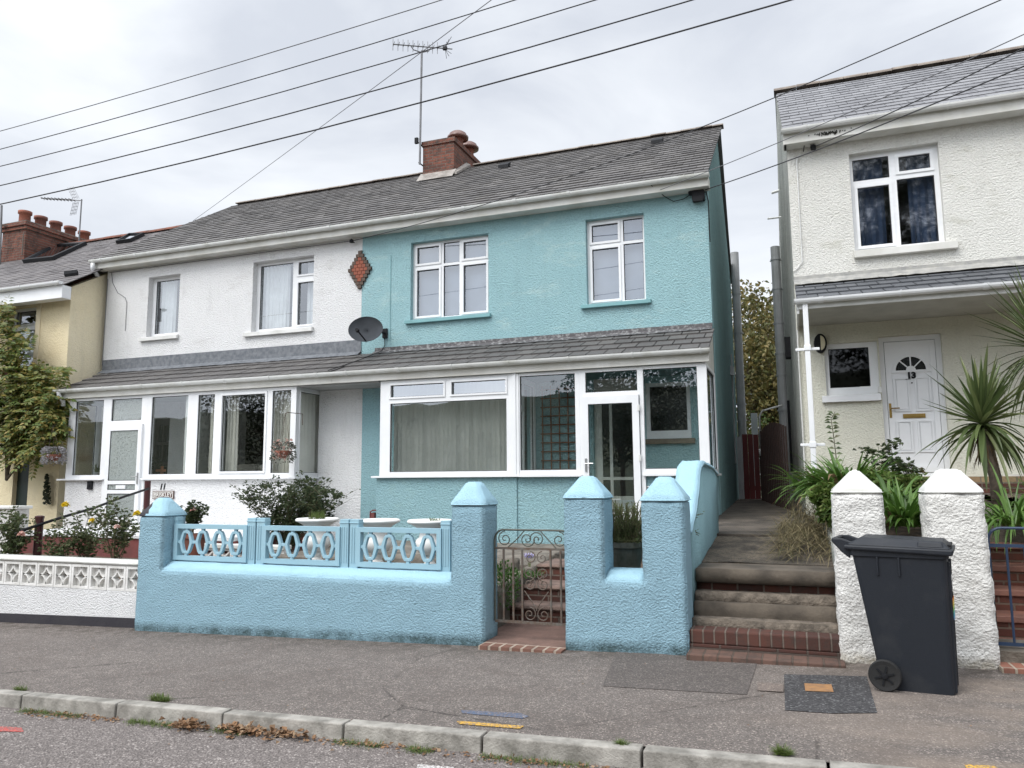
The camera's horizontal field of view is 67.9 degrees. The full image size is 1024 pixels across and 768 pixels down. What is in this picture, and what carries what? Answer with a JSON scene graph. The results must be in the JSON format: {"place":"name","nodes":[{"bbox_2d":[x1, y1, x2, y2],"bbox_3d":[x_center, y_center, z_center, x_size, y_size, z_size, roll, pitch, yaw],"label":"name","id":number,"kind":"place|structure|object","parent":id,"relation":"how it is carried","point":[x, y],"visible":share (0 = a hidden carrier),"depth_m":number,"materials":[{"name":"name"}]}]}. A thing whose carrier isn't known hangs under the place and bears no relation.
{"place":"outdoors","nodes":[
{"label":"outdoors","id":0,"kind":"place"},
{"bbox_2d":[15,543,330,578],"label":"garden soil","id":1,"kind":"structure","parent":0,"point":[118,558],"depth_m":11.70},
{"bbox_2d":[0,505,32,553],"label":"boundary wall","id":2,"kind":"structure","parent":1,"relation":"on","point":[23,509],"depth_m":12.43,"materials":[{"name":"white concrete"}]},
{"bbox_2d":[0,505,41,554],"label":"rose bush","id":3,"kind":"object","parent":1,"relation":"on","point":[14,535],"visible":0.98,"depth_m":10.01,"materials":[{"name":"green plant"}]},
{"bbox_2d":[36,501,80,556],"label":"rose bush","id":4,"kind":"object","parent":1,"relation":"on","point":[59,550],"visible":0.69,"depth_m":9.87,"materials":[{"name":"green plant"}]},
{"bbox_2d":[50,506,109,557],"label":"rose bush","id":5,"kind":"object","parent":1,"relation":"on","point":[88,548],"visible":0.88,"depth_m":9.99,"materials":[{"name":"green plant"}]},
{"bbox_2d":[20,481,150,554],"bbox_3d":[-6.308,2.119,11.433,0.139,1.312,3.352,-1,-7,1],"label":"handrail","id":6,"kind":"object","parent":1,"relation":"on","point":[40,522],"visible":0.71,"depth_m":10.26,"materials":[{"name":"black"}]},
{"bbox_2d":[84,495,144,558],"bbox_3d":[-4.845,1.908,9.569,1.405,1.014,0.613,-7,-9,41],"label":"rose bush","id":7,"kind":"object","parent":1,"relation":"on","point":[121,534],"visible":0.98,"depth_m":9.68,"materials":[{"name":"green plant"}]},
{"bbox_2d":[20,523,330,557],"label":"garden wall","id":8,"kind":"structure","parent":1,"relation":"on","point":[131,549],"depth_m":11.80,"materials":[{"name":"red paint"}]},
{"bbox_2d":[52,172,425,539],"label":"semi detached house","id":9,"kind":"structure","parent":1,"relation":"on","point":[226,334],"depth_m":15.65,"materials":[{"name":"paint"}]},
{"bbox_2d":[65,397,106,478],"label":"porch window","id":10,"kind":"structure","parent":9,"relation":"in","point":[73,418],"depth_m":15.45,"materials":[{"name":"white plastic"}]},
{"bbox_2d":[79,401,124,478],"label":"side window","id":11,"kind":"structure","parent":9,"relation":"in","point":[99,405],"depth_m":16.19,"materials":[{"name":"white plastic"}]},
{"bbox_2d":[102,424,143,522],"bbox_3d":[-7.621,1.735,14.853,0.894,1.900,0.114,-3,-8,20],"label":"porch door","id":12,"kind":"structure","parent":9,"relation":"in","point":[120,488],"depth_m":14.85,"materials":[{"name":"white plastic"}]},
{"bbox_2d":[138,276,179,341],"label":"window","id":13,"kind":"structure","parent":9,"relation":"in","point":[173,335],"depth_m":16.97,"materials":[{"name":"white plastic"}]},
{"bbox_2d":[153,418,169,473],"bbox_3d":[-7.520,1.819,16.382,0.489,2.150,0.060,-3,-8,20],"label":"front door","id":14,"kind":"structure","parent":9,"relation":"in","point":[162,426],"depth_m":16.46,"materials":[{"name":"grey glass"}]},
{"bbox_2d":[144,392,191,477],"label":"porch window","id":15,"kind":"structure","parent":9,"relation":"in","point":[151,398],"depth_m":14.73,"materials":[{"name":"white plastic"}]},
{"bbox_2d":[188,386,298,477],"bbox_3d":[-4.988,0.906,14.053,2.395,1.620,0.088,-3,-8,20],"label":"bay window","id":16,"kind":"structure","parent":9,"relation":"in","point":[219,408],"depth_m":14.10,"materials":[{"name":"white plastic"}]},
{"bbox_2d":[242,257,313,336],"bbox_3d":[-4.765,-1.798,15.739,1.697,1.590,0.270,-3,-8,20],"label":"window","id":17,"kind":"structure","parent":9,"relation":"in","point":[298,279],"depth_m":15.73,"materials":[{"name":"white plastic"}]},
{"bbox_2d":[269,412,302,463],"bbox_3d":[-3.959,0.944,13.315,0.459,0.910,0.577,-3,-8,20],"label":"hanging basket","id":18,"kind":"object","parent":9,"relation":"hanging from","point":[281,453],"visible":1,"depth_m":13.19,"materials":[{"name":"plant"}]},
{"bbox_2d":[296,387,319,476],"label":"side window","id":19,"kind":"structure","parent":9,"relation":"in","point":[301,390],"depth_m":13.76,"materials":[{"name":"white plastic"}]},
{"bbox_2d":[229,470,360,549],"bbox_3d":[-3.279,1.914,11.345,1.929,1.263,1.356,-7,-10,43],"label":"shrub","id":20,"kind":"object","parent":1,"relation":"on","point":[284,514],"visible":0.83,"depth_m":11.20,"materials":[{"name":"green plant"}]},
{"bbox_2d":[293,475,342,531],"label":"shrub","id":21,"kind":"object","parent":1,"relation":"on","point":[328,514],"visible":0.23,"depth_m":11.58,"materials":[{"name":"green plant"}]},
{"bbox_2d":[180,499,209,534],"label":"rose bush","id":22,"kind":"object","parent":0,"point":[193,515],"visible":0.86,"depth_m":10.15,"materials":[{"name":"green plant"}]},
{"bbox_2d":[1,0,441,130],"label":"overhead cable","id":23,"kind":"object","parent":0,"point":[230,64],"visible":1,"depth_m":9.54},
{"bbox_2d":[0,0,514,149],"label":"overhead cable","id":24,"kind":"object","parent":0,"point":[270,73],"visible":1,"depth_m":8.77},
{"bbox_2d":[0,0,595,166],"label":"overhead cable","id":25,"kind":"object","parent":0,"point":[313,82],"visible":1,"depth_m":8.04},
{"bbox_2d":[0,707,642,767],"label":"road","id":26,"kind":"structure","parent":0,"point":[55,742],"depth_m":4.52,"materials":[{"name":"asphalt"}]},
{"bbox_2d":[14,707,589,767],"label":"gutter grass","id":27,"kind":"structure","parent":26,"relation":"on","point":[154,723],"depth_m":4.53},
{"bbox_2d":[0,689,912,767],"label":"kerb","id":28,"kind":"structure","parent":26,"relation":"on","point":[603,753],"depth_m":4.43,"materials":[{"name":"concrete"}]},
{"bbox_2d":[23,637,971,767],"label":"leaf litter","id":29,"kind":"object","parent":26,"relation":"on","point":[189,723],"visible":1,"depth_m":4.77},
{"bbox_2d":[0,0,692,185],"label":"overhead cable","id":30,"kind":"object","parent":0,"point":[367,92],"visible":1,"depth_m":7.28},
{"bbox_2d":[0,0,791,204],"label":"overhead cable","id":31,"kind":"object","parent":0,"point":[422,101],"visible":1,"depth_m":6.56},
{"bbox_2d":[269,540,563,568],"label":"garden terrace","id":32,"kind":"structure","parent":0,"point":[408,550],"depth_m":10.55,"materials":[{"name":"concrete"}]},
{"bbox_2d":[0,622,1023,767],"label":"pavement","id":33,"kind":"structure","parent":0,"point":[549,694],"depth_m":5.24,"materials":[{"name":"asphalt"}]},
{"bbox_2d":[0,554,137,627],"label":"garden wall","id":34,"kind":"structure","parent":33,"relation":"on","point":[56,596],"depth_m":8.76,"materials":[{"name":"white paint"}]},
{"bbox_2d":[135,482,497,645],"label":"garden wall","id":35,"kind":"structure","parent":33,"relation":"on","point":[455,606],"depth_m":7.42,"materials":[{"name":"blue paint"}]},
{"bbox_2d":[172,517,256,563],"bbox_3d":[-3.218,1.677,8.195,1.161,0.475,0.116,-3,-8,20],"label":"garden fence","id":36,"kind":"object","parent":35,"relation":"on","point":[247,545],"visible":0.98,"depth_m":8.12,"materials":[{"name":"blue paint"}]},
{"bbox_2d":[256,518,349,567],"bbox_3d":[-2.139,1.620,7.797,1.123,0.475,0.116,-3,-8,20],"label":"garden fence","id":37,"kind":"object","parent":35,"relation":"on","point":[340,545],"visible":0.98,"depth_m":7.73,"materials":[{"name":"blue paint"}]},
{"bbox_2d":[349,519,451,571],"bbox_3d":[-1.087,1.564,7.408,1.108,0.475,0.116,-3,-8,20],"label":"garden fence","id":38,"kind":"object","parent":35,"relation":"on","point":[442,548],"visible":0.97,"depth_m":7.34,"materials":[{"name":"blue paint"}]},
{"bbox_2d":[461,710,528,718],"bbox_3d":[-0.115,2.063,4.762,0.470,0.014,0.100,-3,-8,20],"label":"paint mark","id":39,"kind":"object","parent":33,"relation":"on","point":[507,714],"visible":1,"depth_m":4.75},
{"bbox_2d":[478,642,565,653],"bbox_3d":[0.106,2.463,6.639,0.755,0.354,0.260,-3,-8,20],"label":"brick threshold","id":40,"kind":"object","parent":33,"relation":"on","point":[495,646],"visible":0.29,"depth_m":6.58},
{"bbox_2d":[497,551,558,627],"bbox_3d":[0.191,2.427,8.530,0.153,0.912,2.661,-3,-8,20],"label":"path edging","id":41,"kind":"object","parent":33,"relation":"on","point":[500,600],"visible":0.19,"depth_m":7.78,"materials":[{"name":"concrete"}]},
{"bbox_2d":[510,558,565,622],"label":"garden steps","id":42,"kind":"structure","parent":33,"relation":"on","point":[536,594],"depth_m":8.00,"materials":[{"name":"brick"}]},
{"bbox_2d":[563,460,718,655],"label":"garden wall","id":43,"kind":"structure","parent":33,"relation":"on","point":[648,607],"depth_m":6.47,"materials":[{"name":"paint"}]},
{"bbox_2d":[494,529,565,625],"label":"iron gate","id":44,"kind":"structure","parent":43,"relation":"attached to","point":[551,623],"depth_m":6.95,"materials":[{"name":"metal"}]},
{"bbox_2d":[603,652,756,694],"bbox_3d":[1.226,2.150,5.732,1.156,0.032,1.170,-3,-8,20],"label":"pavement patch","id":45,"kind":"object","parent":33,"relation":"on","point":[660,671],"visible":0.86,"depth_m":5.58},
{"bbox_2d":[784,674,876,712],"bbox_3d":[2.070,2.023,5.000,0.548,0.016,0.963,-3,-8,20],"label":"pavement patch","id":46,"kind":"object","parent":33,"relation":"on","point":[851,694],"visible":1,"depth_m":4.92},
{"bbox_2d":[830,470,885,663],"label":"gate pillar","id":47,"kind":"structure","parent":33,"relation":"on","point":[857,509],"depth_m":5.84,"materials":[{"name":"white paint"}]},
{"bbox_2d":[831,534,958,695],"bbox_3d":[2.625,1.540,5.188,0.735,0.985,0.502,-5,-8,31],"label":"wheelie bin","id":48,"kind":"object","parent":33,"relation":"on","point":[906,585],"visible":1,"depth_m":4.99,"materials":[{"name":"grey plastic"}]},
{"bbox_2d":[918,469,999,669],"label":"gate pillar","id":49,"kind":"structure","parent":33,"relation":"on","point":[951,505],"depth_m":5.58,"materials":[{"name":"white paint"}]},
{"bbox_2d":[988,527,1023,646],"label":"iron gate","id":50,"kind":"structure","parent":49,"relation":"attached to","point":[1013,643],"depth_m":5.66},
{"bbox_2d":[990,542,1023,639],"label":"garden steps","id":51,"kind":"structure","parent":33,"relation":"on","point":[1000,577],"depth_m":6.46,"materials":[{"name":"red brick"}]},
{"bbox_2d":[984,459,1023,549],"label":"agapanthus","id":52,"kind":"object","parent":51,"relation":"on","point":[1008,518],"visible":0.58,"depth_m":6.62,"materials":[{"name":"green plant"}]},
{"bbox_2d":[0,0,1023,458],"label":"sky","id":53,"kind":"structure","parent":0,"point":[57,57],"materials":[{"name":"white"}]},
{"bbox_2d":[485,623,565,647],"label":"garden path","id":54,"kind":"structure","parent":0,"point":[533,634],"depth_m":7.08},
{"bbox_2d":[613,541,641,567],"bbox_3d":[1.073,1.742,7.180,0.370,0.506,0.370,-3,-8,20],"label":"plant pot","id":55,"kind":"object","parent":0,"point":[627,555],"visible":0.42,"depth_m":7.06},
{"bbox_2d":[612,500,703,542],"bbox_3d":[1.292,1.300,7.153,1.044,0.428,0.563,-3,-8,20],"label":"rosemary plant","id":56,"kind":"object","parent":55,"relation":"in","point":[627,527],"visible":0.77,"depth_m":7.12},
{"bbox_2d":[644,496,829,767],"bbox_3d":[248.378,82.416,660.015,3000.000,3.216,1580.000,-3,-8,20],"label":"ground","id":57,"kind":"structure","parent":0,"point":[828,764],"depth_m":4.83,"materials":[{"name":"asphalt"}]},
{"bbox_2d":[0,225,181,530],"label":"terraced house","id":58,"kind":"structure","parent":57,"relation":"on","point":[60,318],"depth_m":16.85,"materials":[{"name":"beige paint"}]},
{"bbox_2d":[16,449,29,504],"bbox_3d":[-10.651,2.085,16.683,0.473,1.940,0.050,-3,-8,20],"label":"front door","id":59,"kind":"structure","parent":58,"relation":"in","point":[22,479],"depth_m":16.66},
{"bbox_2d":[0,294,78,480],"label":"wisteria","id":60,"kind":"object","parent":58,"relation":"attached to","point":[20,424],"visible":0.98,"depth_m":15.72,"materials":[{"name":"green plant"}]},
{"bbox_2d":[1,210,92,285],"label":"chimney stack","id":61,"kind":"object","parent":58,"relation":"on","point":[24,237],"visible":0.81,"depth_m":22.24,"materials":[{"name":"brick"}]},
{"bbox_2d":[40,425,69,465],"bbox_3d":[-9.147,1.225,15.251,0.495,0.831,0.543,-3,-8,20],"label":"hanging basket","id":62,"kind":"object","parent":58,"relation":"hanging from","point":[53,457],"visible":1,"depth_m":15.14,"materials":[{"name":"plant"}]},
{"bbox_2d":[731,279,778,438],"bbox_3d":[9.122,0.561,27.751,7.031,9.441,7.440,-3,-8,20],"label":"autumn tree","id":63,"kind":"object","parent":57,"relation":"on","point":[760,385],"visible":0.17,"depth_m":26.44,"materials":[{"name":"green plant"}]},
{"bbox_2d":[686,498,845,667],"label":"alley steps","id":64,"kind":"structure","parent":57,"relation":"on","point":[761,608],"depth_m":6.46,"materials":[{"name":"concrete"}]},
{"bbox_2d":[736,434,761,499],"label":"alley gate","id":65,"kind":"structure","parent":64,"relation":"on","point":[749,467],"depth_m":17.59,"materials":[{"name":"red paint"}]},
{"bbox_2d":[758,422,790,509],"bbox_3d":[5.257,1.733,15.346,0.068,1.887,4.237,-2,-7,11],"label":"side fence","id":66,"kind":"object","parent":64,"relation":"on","point":[773,445],"visible":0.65,"depth_m":15.04,"materials":[{"name":"brown wood"}]},
{"bbox_2d":[750,496,831,564],"bbox_3d":[3.359,1.622,8.518,1.421,0.995,3.815,-3,-8,20],"label":"dry grass heap","id":67,"kind":"object","parent":64,"relation":"on","point":[816,527],"visible":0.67,"depth_m":7.84,"materials":[{"name":"plant"}]},
{"bbox_2d":[764,453,874,501],"bbox_3d":[3.633,1.128,8.802,1.202,0.672,1.317,2,-8,-20],"label":"agapanthus","id":68,"kind":"object","parent":67,"relation":"on","point":[793,482],"visible":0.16,"depth_m":8.84,"materials":[{"name":"green plant"}]},
{"bbox_2d":[775,447,921,519],"bbox_3d":[3.563,1.029,8.035,1.546,0.789,1.565,5,-9,-36],"label":"agapanthus","id":69,"kind":"object","parent":67,"relation":"on","point":[835,469],"visible":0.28,"depth_m":8.14,"materials":[{"name":"green plant"}]},
{"bbox_2d":[984,493,1023,510],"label":"garden bed","id":70,"kind":"object","parent":57,"relation":"on","point":[1014,494],"visible":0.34,"depth_m":9.67,"materials":[{"name":"soil"}]},
{"bbox_2d":[767,45,1023,516],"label":"detached house","id":71,"kind":"structure","parent":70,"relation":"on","point":[898,248],"depth_m":11.65,"materials":[{"name":"paint"}]},
{"bbox_2d":[822,341,880,402],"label":"window","id":72,"kind":"structure","parent":71,"relation":"in","point":[849,367],"depth_m":11.78,"materials":[{"name":"white plastic"}]},
{"bbox_2d":[849,145,957,258],"bbox_3d":[6.013,-2.830,11.784,1.415,1.710,0.260,-3,-8,20],"label":"window","id":73,"kind":"structure","parent":71,"relation":"in","point":[896,247],"depth_m":11.84,"materials":[{"name":"white plastic"}]},
{"bbox_2d":[884,340,943,472],"bbox_3d":[6.029,0.329,11.427,0.689,1.982,0.135,-3,-8,20],"label":"front door","id":74,"kind":"structure","parent":71,"relation":"in","point":[918,424],"depth_m":11.44,"materials":[{"name":"white plastic"}]},
{"bbox_2d":[970,264,1023,428],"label":"cordyline palm","id":75,"kind":"object","parent":70,"relation":"on","point":[1015,313],"visible":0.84,"depth_m":8.13,"materials":[{"name":"green plant"}]},
{"bbox_2d":[776,0,1000,96],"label":"overhead cable","id":76,"kind":"object","parent":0,"point":[891,47],"visible":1,"depth_m":9.31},
{"bbox_2d":[885,525,998,641],"bbox_3d":[4.189,2.293,8.532,0.990,1.904,5.680,-3,-8,20],"label":"garden bed","id":77,"kind":"object","parent":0,"point":[903,531],"visible":0.05,"depth_m":7.07,"materials":[{"name":"soil"}]},
{"bbox_2d":[800,480,875,527],"bbox_3d":[3.284,1.262,7.519,0.835,0.626,0.567,-3,-8,20],"label":"shrub","id":78,"kind":"object","parent":77,"relation":"on","point":[818,497],"visible":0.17,"depth_m":7.52,"materials":[{"name":"green plant"}]},
{"bbox_2d":[826,469,921,534],"bbox_3d":[3.527,1.089,7.154,1.163,0.608,1.161,2,-8,-20],"label":"agapanthus","id":79,"kind":"object","parent":77,"relation":"on","point":[883,487],"visible":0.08,"depth_m":7.27,"materials":[{"name":"green plant"}]},
{"bbox_2d":[852,437,903,474],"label":"shrub","id":80,"kind":"object","parent":77,"relation":"on","point":[868,449],"visible":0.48,"depth_m":8.71,"materials":[{"name":"green plant"}]},
{"bbox_2d":[865,470,928,494],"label":"shrub","id":81,"kind":"object","parent":77,"relation":"on","point":[907,479],"visible":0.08,"depth_m":7.58,"materials":[{"name":"green plant"}]},
{"bbox_2d":[886,456,920,474],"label":"tall stem plant","id":82,"kind":"object","parent":77,"relation":"on","point":[899,464],"visible":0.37,"depth_m":8.40,"materials":[{"name":"green plant"}]},
{"bbox_2d":[822,476,994,531],"bbox_3d":[3.393,1.063,6.519,1.298,0.569,1.192,2,-7,-18],"label":"agapanthus","id":83,"kind":"object","parent":77,"relation":"on","point":[903,513],"visible":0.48,"depth_m":6.30,"materials":[{"name":"green plant"}]},
{"bbox_2d":[985,507,1023,542],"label":"garden path","id":84,"kind":"structure","parent":0,"point":[1019,538],"depth_m":7.12,"materials":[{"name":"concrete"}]},
{"bbox_2d":[916,344,1023,514],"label":"cordyline palm","id":85,"kind":"object","parent":84,"relation":"on","point":[981,409],"visible":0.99,"depth_m":7.45,"materials":[{"name":"green plant"}]},
{"bbox_2d":[999,638,1023,662],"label":"garden path","id":86,"kind":"structure","parent":0,"point":[1013,654],"depth_m":5.53,"materials":[{"name":"concrete"}]},
{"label":"garden soil","id":87,"kind":"structure","parent":0,"visible":0},
{"bbox_2d":[295,517,338,559],"bbox_3d":[-2.174,1.769,8.473,0.480,0.545,0.480,-3,-8,20],"label":"urn planter","id":88,"kind":"object","parent":87,"relation":"on","point":[328,521],"visible":0.48,"depth_m":8.37,"materials":[{"name":"white stone"}]},
{"bbox_2d":[363,518,399,561],"bbox_3d":[-1.447,1.733,8.204,0.480,0.545,0.480,2,-8,-20],"label":"urn planter","id":89,"kind":"object","parent":87,"relation":"on","point":[379,522],"visible":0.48,"depth_m":8.10,"materials":[{"name":"white stone"}]},
{"bbox_2d":[407,519,450,563],"bbox_3d":[-0.864,1.700,7.989,0.480,0.545,0.480,-5,-8,30],"label":"urn planter","id":90,"kind":"object","parent":87,"relation":"on","point":[421,523],"visible":0.42,"depth_m":7.87,"materials":[{"name":"white plastic"}]},
{"bbox_2d":[369,553,519,572],"bbox_3d":[-0.840,2.243,9.031,1.956,0.419,0.141,-3,-8,20],"label":"garden edging","id":91,"kind":"object","parent":87,"relation":"on","point":[398,558],"visible":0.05,"depth_m":9.09,"materials":[{"name":"concrete"}]},
{"bbox_2d":[497,559,520,609],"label":"box shrub","id":92,"kind":"object","parent":87,"relation":"on","point":[507,576],"visible":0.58,"depth_m":7.62,"materials":[{"name":"green plant"}]},
{"bbox_2d":[298,123,747,543],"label":"semi detached house","id":93,"kind":"structure","parent":87,"relation":"on","point":[604,290],"depth_m":13.24,"materials":[{"name":"paint"}]},
{"bbox_2d":[348,316,387,341],"bbox_3d":[-2.624,-1.013,14.287,0.860,0.503,0.470,6,-9,-40],"label":"satellite dish","id":94,"kind":"object","parent":93,"relation":"attached to","point":[364,329],"visible":1,"depth_m":14.25,"materials":[{"name":"grey metal"}]},
{"bbox_2d":[379,374,509,475],"bbox_3d":[-1.133,0.701,12.628,2.380,1.620,0.088,-3,-8,20],"label":"bay window","id":95,"kind":"structure","parent":93,"relation":"in","point":[387,399],"depth_m":12.71,"materials":[{"name":"white plastic"}]},
{"bbox_2d":[404,235,490,323],"bbox_3d":[-1.193,-1.970,14.398,1.757,1.600,0.245,-3,-8,20],"label":"window","id":96,"kind":"structure","parent":93,"relation":"in","point":[463,262],"depth_m":14.45,"materials":[{"name":"white plastic"}]},
{"bbox_2d":[417,130,480,180],"bbox_3d":[-1.402,-5.257,18.864,0.992,1.922,2.250,-3,-8,20],"label":"chimney stack","id":97,"kind":"object","parent":93,"relation":"on","point":[453,152],"visible":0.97,"depth_m":18.08,"materials":[{"name":"brick"}]},
{"bbox_2d":[393,38,451,165],"bbox_3d":[-2.147,-6.824,18.252,1.458,3.254,0.310,1,-7,-15],"label":"tv aerial","id":98,"kind":"object","parent":97,"relation":"attached to","point":[417,140],"visible":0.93,"depth_m":18.28,"materials":[{"name":"metal"}]},
{"bbox_2d":[521,378,535,469],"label":"side window","id":99,"kind":"structure","parent":93,"relation":"in","point":[524,382],"depth_m":13.27,"materials":[{"name":"white plastic"}]},
{"bbox_2d":[519,370,580,474],"bbox_3d":[0.594,0.611,11.999,0.999,1.620,0.070,-3,-8,20],"label":"porch window","id":100,"kind":"structure","parent":93,"relation":"in","point":[576,372],"depth_m":11.90,"materials":[{"name":"white plastic"}]},
{"bbox_2d":[540,385,575,474],"bbox_3d":[0.824,0.827,13.206,0.680,1.816,0.026,-3,-8,20],"label":"trellis","id":101,"kind":"object","parent":93,"relation":"attached to","point":[551,424],"visible":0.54,"depth_m":13.24,"materials":[{"name":"teal wood"}]},
{"bbox_2d":[582,394,641,521],"bbox_3d":[1.506,1.130,11.504,0.890,1.925,0.114,-3,-8,20],"label":"porch door","id":102,"kind":"structure","parent":93,"relation":"in","point":[633,399],"depth_m":11.51,"materials":[{"name":"white plastic"}]},
{"bbox_2d":[593,377,635,510],"bbox_3d":[1.786,1.071,12.973,0.752,2.502,0.060,-3,-8,20],"label":"front door","id":103,"kind":"structure","parent":93,"relation":"in","point":[612,422],"depth_m":12.99,"materials":[{"name":"white paint"}]},
{"bbox_2d":[581,215,650,308],"bbox_3d":[1.807,-2.134,13.289,1.226,1.610,0.245,-3,-8,20],"label":"window","id":104,"kind":"structure","parent":93,"relation":"in","point":[611,244],"depth_m":13.35,"materials":[{"name":"white plastic"}]},
{"bbox_2d":[645,381,695,443],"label":"inner window","id":105,"kind":"structure","parent":93,"relation":"in","point":[668,408],"depth_m":12.66,"materials":[{"name":"white plastic"}]},
{"bbox_2d":[643,362,710,473],"bbox_3d":[2.422,0.514,11.323,0.977,1.620,0.070,-3,-8,20],"label":"porch window","id":106,"kind":"structure","parent":93,"relation":"in","point":[701,368],"depth_m":11.19,"materials":[{"name":"white plastic"}]},
{"bbox_2d":[707,364,718,472],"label":"side window","id":107,"kind":"structure","parent":93,"relation":"in","point":[710,374],"depth_m":12.09,"materials":[{"name":"white plastic"}]},
{"bbox_2d":[660,34,1023,189],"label":"overhead cable","id":108,"kind":"object","parent":93,"relation":"attached to","point":[855,109],"visible":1,"depth_m":9.98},
{"bbox_2d":[705,66,1023,189],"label":"overhead cable","id":109,"kind":"object","parent":93,"relation":"attached to","point":[878,125],"visible":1,"depth_m":9.47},
{"bbox_3d":[-3.174,-2.837,15.120,0.090,0.090,0.145,-3,-8,20],"label":"cable insulator","id":110,"kind":"object","parent":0,"visible":0},
{"bbox_2d":[353,97,775,240],"bbox_3d":[0.197,-3.351,12.702,8.338,0.440,0.014,-5,-9,35],"label":"overhead cable","id":111,"kind":"object","parent":110,"relation":"attached to","point":[579,172],"visible":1,"depth_m":12.04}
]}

